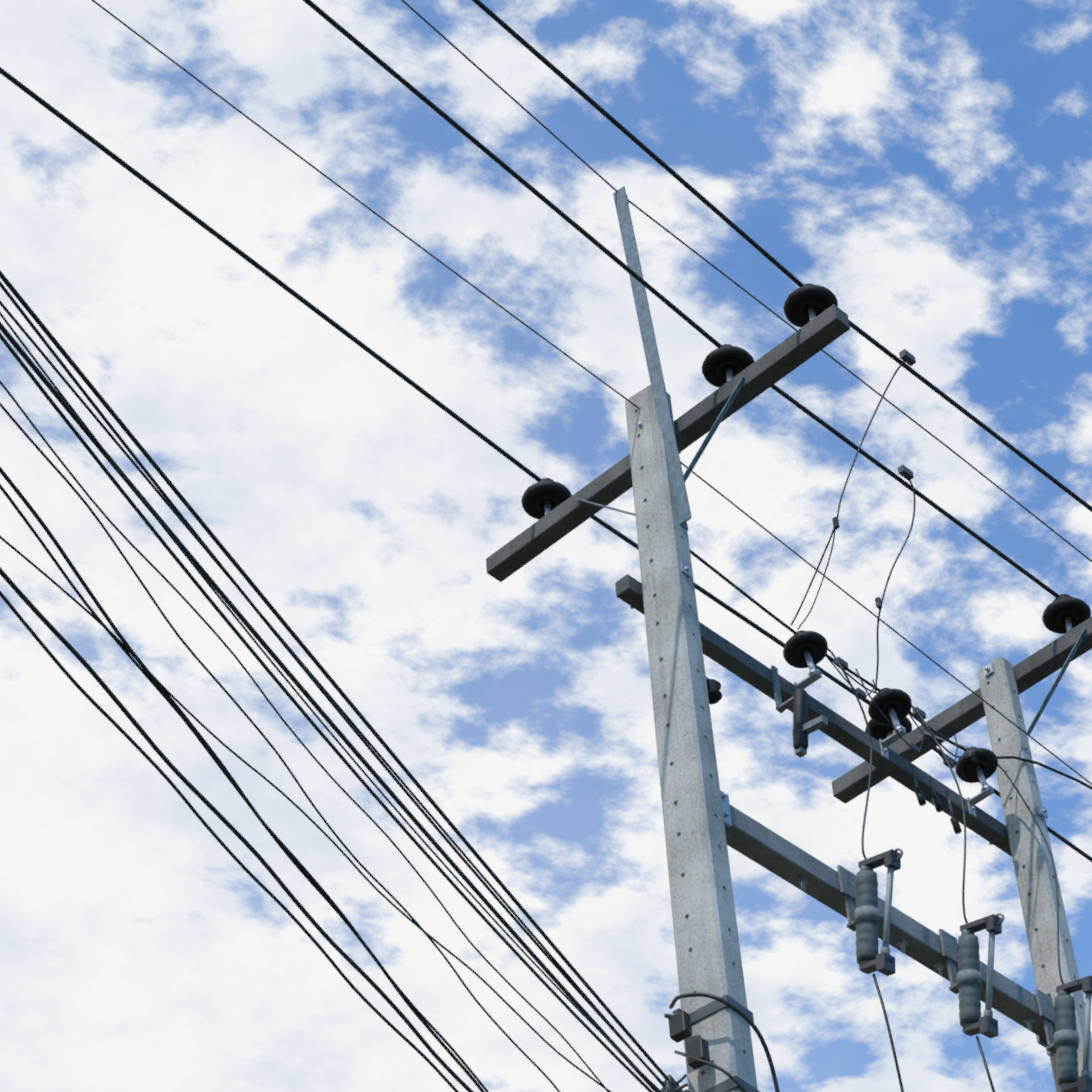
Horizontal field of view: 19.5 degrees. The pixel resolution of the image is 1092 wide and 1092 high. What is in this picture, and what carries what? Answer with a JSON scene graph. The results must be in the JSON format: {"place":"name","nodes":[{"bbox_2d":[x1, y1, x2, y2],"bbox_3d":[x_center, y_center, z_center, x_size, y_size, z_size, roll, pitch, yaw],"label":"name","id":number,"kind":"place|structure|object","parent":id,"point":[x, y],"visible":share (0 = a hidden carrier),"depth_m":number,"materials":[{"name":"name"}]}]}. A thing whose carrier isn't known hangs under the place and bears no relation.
{"place":"outdoors","nodes":[
{"label":"outdoors","id":0,"kind":"place"},
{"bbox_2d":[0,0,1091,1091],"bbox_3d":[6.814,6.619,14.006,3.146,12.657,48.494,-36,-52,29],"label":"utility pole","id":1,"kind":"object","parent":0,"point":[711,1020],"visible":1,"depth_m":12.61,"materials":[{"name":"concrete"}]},
{"bbox_2d":[0,0,1091,1091],"label":"sky","id":2,"kind":"structure","parent":0,"point":[926,165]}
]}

